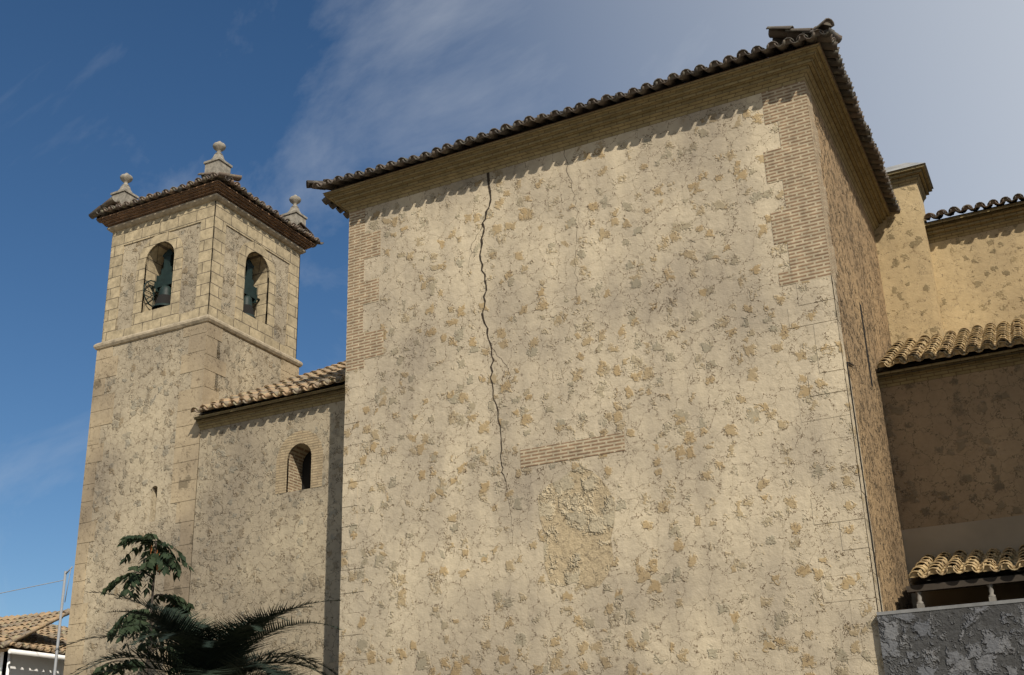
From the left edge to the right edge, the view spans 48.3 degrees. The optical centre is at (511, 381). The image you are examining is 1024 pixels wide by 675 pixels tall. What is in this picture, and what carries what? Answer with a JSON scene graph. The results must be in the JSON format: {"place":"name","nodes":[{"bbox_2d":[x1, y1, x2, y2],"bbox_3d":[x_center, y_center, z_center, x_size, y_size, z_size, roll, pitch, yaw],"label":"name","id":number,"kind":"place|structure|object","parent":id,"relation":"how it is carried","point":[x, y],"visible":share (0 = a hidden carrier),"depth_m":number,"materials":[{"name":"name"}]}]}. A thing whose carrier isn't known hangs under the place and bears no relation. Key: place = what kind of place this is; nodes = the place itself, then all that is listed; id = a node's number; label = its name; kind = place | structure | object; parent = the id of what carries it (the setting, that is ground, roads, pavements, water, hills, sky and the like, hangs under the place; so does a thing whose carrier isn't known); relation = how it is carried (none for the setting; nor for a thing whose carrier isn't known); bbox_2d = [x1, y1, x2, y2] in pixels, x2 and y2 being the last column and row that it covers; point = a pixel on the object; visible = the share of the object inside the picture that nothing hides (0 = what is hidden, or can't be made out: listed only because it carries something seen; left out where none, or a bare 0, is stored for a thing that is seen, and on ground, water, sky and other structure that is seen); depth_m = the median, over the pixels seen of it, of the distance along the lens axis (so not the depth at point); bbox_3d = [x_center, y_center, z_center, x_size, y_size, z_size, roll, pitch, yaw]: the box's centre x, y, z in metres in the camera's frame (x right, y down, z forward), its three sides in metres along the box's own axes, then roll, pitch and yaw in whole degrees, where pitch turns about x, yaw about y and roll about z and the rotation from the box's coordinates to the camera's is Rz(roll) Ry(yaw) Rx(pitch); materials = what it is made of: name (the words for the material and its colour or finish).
{"place":"outdoors","nodes":[
{"label":"outdoors","id":0,"kind":"place"},
{"bbox_2d":[0,651,7,674],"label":"window","id":1,"kind":"structure","parent":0,"point":[2,663],"depth_m":34.22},
{"bbox_2d":[2,652,64,674],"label":"house wall","id":2,"kind":"structure","parent":0,"point":[25,665],"depth_m":34.85,"materials":[{"name":"grey paint"}]},
{"bbox_2d":[0,645,64,654],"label":"house roof","id":3,"kind":"structure","parent":2,"relation":"on","point":[5,649],"depth_m":34.39,"materials":[{"name":"brown tile"}]},
{"bbox_2d":[0,608,69,653],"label":"house roof tiles","id":4,"kind":"object","parent":3,"relation":"on","point":[37,631],"visible":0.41,"depth_m":35.81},
{"bbox_2d":[6,649,64,674],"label":"trim","id":5,"kind":"structure","parent":2,"relation":"attached to","point":[31,653],"depth_m":34.18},
{"bbox_2d":[65,328,295,674],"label":"tower wall","id":6,"kind":"structure","parent":0,"point":[148,382],"depth_m":27.64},
{"bbox_2d":[116,222,288,345],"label":"wall panels","id":7,"kind":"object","parent":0,"point":[189,237],"depth_m":29.72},
{"bbox_2d":[93,193,305,366],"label":"tower string courses","id":8,"kind":"object","parent":7,"relation":"attached to","point":[207,317],"visible":0.56,"depth_m":29.45,"materials":[{"name":"beige stone"}]},
{"bbox_2d":[102,200,299,358],"bbox_3d":[-8.291,-2.304,30.851,3.537,3.410,3.537,-11,-22,25],"label":"bell tower masonry","id":9,"kind":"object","parent":7,"relation":"attached to","point":[215,218],"depth_m":29.57,"materials":[{"name":"beige stone"}]},
{"bbox_2d":[143,248,173,309],"bbox_3d":[-8.942,-2.656,29.610,1.040,1.790,0.755,-11,-22,25],"label":"bell","id":10,"kind":"object","parent":9,"relation":"attached to","point":[162,286],"visible":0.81,"depth_m":29.54,"materials":[{"name":"teal metal"}]},
{"bbox_2d":[243,259,259,318],"bbox_3d":[-7.001,-2.452,30.208,0.957,1.790,0.538,13,-25,-34],"label":"bell","id":11,"kind":"object","parent":9,"relation":"in","point":[250,294],"visible":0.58,"depth_m":30.20,"materials":[{"name":"teal metal"}]},
{"bbox_2d":[97,180,315,249],"bbox_3d":[-8.343,-4.015,31.483,4.137,0.240,4.137,-11,-22,25],"label":"roof eave","id":12,"kind":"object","parent":7,"relation":"attached to","point":[222,189],"depth_m":30.03,"materials":[{"name":"brown brick"}]},
{"bbox_2d":[89,172,323,247],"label":"tower roof tiles","id":13,"kind":"object","parent":12,"relation":"on","point":[109,206],"visible":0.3,"depth_m":30.04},
{"bbox_2d":[110,173,138,203],"bbox_3d":[-10.550,-5.009,31.091,0.520,1.540,0.520,-11,-22,25],"label":"finial","id":14,"kind":"object","parent":13,"relation":"on","point":[123,193],"visible":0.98,"depth_m":30.97,"materials":[{"name":"beige stone"}]},
{"bbox_2d":[203,141,232,185],"bbox_3d":[-7.657,-5.597,29.739,0.520,1.540,0.520,-11,-22,25],"label":"finial","id":15,"kind":"object","parent":13,"relation":"on","point":[217,163],"visible":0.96,"depth_m":29.60,"materials":[{"name":"beige stone"}]},
{"bbox_2d":[281,195,307,225],"bbox_3d":[-6.186,-4.634,32.469,0.520,1.540,0.520,-11,-22,25],"label":"finial","id":16,"kind":"object","parent":13,"relation":"on","point":[293,214],"visible":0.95,"depth_m":32.38,"materials":[{"name":"beige stone"}]},
{"bbox_2d":[189,400,344,674],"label":"aisle wall","id":17,"kind":"structure","parent":0,"point":[258,542],"depth_m":25.16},
{"bbox_2d":[194,384,344,430],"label":"cornice","id":18,"kind":"structure","parent":17,"relation":"attached to","point":[283,406],"depth_m":25.99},
{"bbox_2d":[191,360,345,420],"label":"aisle roof tiles","id":19,"kind":"object","parent":18,"relation":"on","point":[332,375],"visible":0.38,"depth_m":26.63,"materials":[{"name":"beige ceramic"}]},
{"bbox_2d":[275,431,322,493],"bbox_3d":[-4.705,1.755,25.345,1.257,1.380,0.056,-11,-22,25],"label":"window arch surround","id":20,"kind":"object","parent":17,"relation":"attached to","point":[311,440],"visible":1,"depth_m":25.37,"materials":[{"name":"beige brick"}]},
{"bbox_2d":[0,0,1023,626],"label":"sky","id":21,"kind":"structure","parent":0,"point":[93,93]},
{"bbox_3d":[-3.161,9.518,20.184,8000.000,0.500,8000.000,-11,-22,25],"label":"ground","id":22,"kind":"structure","parent":0,"visible":0},
{"bbox_2d":[0,567,72,674],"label":"utility pole","id":23,"kind":"object","parent":22,"relation":"on","point":[59,625],"visible":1,"depth_m":32.37,"materials":[{"name":"grey metal"}]},
{"bbox_2d":[92,533,194,674],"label":"young tree","id":24,"kind":"object","parent":22,"relation":"on","point":[158,558],"visible":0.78,"depth_m":23.04,"materials":[{"name":"green plant"}]},
{"bbox_2d":[63,322,298,674],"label":"stone quoins","id":25,"kind":"object","parent":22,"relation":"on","point":[205,361],"visible":0.55,"depth_m":27.43,"materials":[{"name":"beige stone"}]},
{"bbox_2d":[52,590,341,674],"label":"palm tree","id":26,"kind":"object","parent":22,"relation":"on","point":[219,651],"visible":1,"depth_m":19.41,"materials":[{"name":"green plant"}]},
{"bbox_2d":[340,93,912,674],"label":"block wall","id":27,"kind":"structure","parent":22,"relation":"on","point":[674,349],"depth_m":20.97,"materials":[{"name":"beige stone"}]},
{"bbox_2d":[468,150,577,544],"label":"block cracks","id":28,"kind":"object","parent":27,"relation":"attached to","point":[489,189],"visible":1,"depth_m":22.60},
{"bbox_2d":[520,432,624,467],"bbox_3d":[1.081,1.258,20.806,2.070,0.340,0.010,-11,-22,25],"label":"brick patch","id":29,"kind":"object","parent":27,"relation":"attached to","point":[594,446],"visible":1,"depth_m":20.79,"materials":[{"name":"beige brick"}]},
{"bbox_2d":[538,467,614,586],"bbox_3d":[1.161,2.596,20.288,1.497,2.206,0.001,-11,-22,25],"label":"exposed plaster patch","id":30,"kind":"object","parent":27,"relation":"attached to","point":[576,506],"visible":1,"depth_m":20.28,"materials":[{"name":"beige paint"}]},
{"bbox_2d":[324,43,889,232],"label":"cornice","id":31,"kind":"structure","parent":27,"relation":"attached to","point":[809,65],"depth_m":22.70,"materials":[{"name":"stone"}]},
{"bbox_2d":[323,42,890,213],"bbox_3d":[4.255,-3.961,29.901,10.860,2.600,15.930,-11,-22,25],"label":"roof eave","id":32,"kind":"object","parent":31,"relation":"on","point":[672,87],"depth_m":22.59,"materials":[{"name":"tile"}]},
{"bbox_2d":[306,18,900,218],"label":"block roof tiles","id":33,"kind":"object","parent":32,"relation":"on","point":[785,39],"visible":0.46,"depth_m":22.42,"materials":[{"name":"brown ceramic"}]},
{"bbox_2d":[338,80,884,674],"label":"brick quoins","id":34,"kind":"object","parent":27,"relation":"attached to","point":[857,641],"depth_m":19.91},
{"bbox_2d":[846,362,882,611],"bbox_3d":[5.902,3.630,18.071,0.024,8.560,0.634,-11,-22,25],"label":"cable","id":35,"kind":"object","parent":27,"relation":"attached to","point":[864,485],"visible":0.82,"depth_m":18.48,"materials":[{"name":"black rubber"}]},
{"bbox_2d":[859,303,872,386],"bbox_3d":[6.789,-0.710,21.900,0.006,1.700,0.200,-11,-22,25],"label":"block slit","id":36,"kind":"object","parent":27,"relation":"attached to","point":[866,345],"visible":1,"depth_m":21.88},
{"bbox_2d":[874,182,944,345],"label":"pier wall","id":37,"kind":"structure","parent":22,"relation":"on","point":[912,304],"depth_m":26.08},
{"bbox_2d":[887,164,931,201],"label":"cornice","id":38,"kind":"structure","parent":37,"relation":"attached to","point":[910,175],"depth_m":26.70,"materials":[{"name":"beige stone"}]},
{"bbox_2d":[884,163,933,188],"bbox_3d":[9.225,-4.978,27.313,1.380,0.550,1.380,-11,-22,25],"label":"chimney cap","id":39,"kind":"object","parent":38,"relation":"on","point":[897,167],"visible":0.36,"depth_m":26.86,"materials":[{"name":"grey stone"}]},
{"bbox_2d":[876,598,1023,674],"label":"grey garden wall","id":40,"kind":"structure","parent":22,"relation":"on","point":[983,638],"depth_m":16.83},
{"bbox_2d":[906,574,1023,607],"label":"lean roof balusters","id":41,"kind":"object","parent":40,"relation":"on","point":[989,583],"visible":0.96,"depth_m":18.66,"materials":[{"name":"grey stone"}]},
{"bbox_2d":[908,544,1023,585],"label":"lean roof tiles","id":42,"kind":"object","parent":41,"relation":"on","point":[932,569],"visible":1,"depth_m":19.14,"materials":[{"name":"beige ceramic"}]},
{"bbox_2d":[880,364,1023,529],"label":"aisle wall","id":43,"kind":"structure","parent":22,"relation":"on","point":[956,445],"depth_m":21.60,"materials":[{"name":"beige paint"}]},
{"bbox_2d":[877,347,1023,388],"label":"roof eave","id":44,"kind":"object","parent":43,"relation":"attached to","point":[965,367],"depth_m":21.99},
{"bbox_2d":[877,318,1023,377],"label":"aisle roof tiles","id":45,"kind":"object","parent":44,"relation":"on","point":[1003,335],"visible":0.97,"depth_m":22.87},
{"bbox_2d":[901,515,1023,608],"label":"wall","id":46,"kind":"structure","parent":43,"relation":"attached to","point":[999,534],"depth_m":20.96,"materials":[{"name":"paint"}]},
{"bbox_2d":[929,223,1023,333],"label":"nave wall","id":47,"kind":"structure","parent":22,"relation":"on","point":[979,278],"depth_m":25.85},
{"bbox_2d":[925,201,1023,243],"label":"cornice","id":48,"kind":"structure","parent":47,"relation":"attached to","point":[967,224],"depth_m":26.12,"materials":[{"name":"beige stone"}]},
{"bbox_2d":[924,193,1023,226],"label":"roof tiles","id":49,"kind":"object","parent":48,"relation":"on","point":[952,210],"visible":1,"depth_m":26.11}
]}

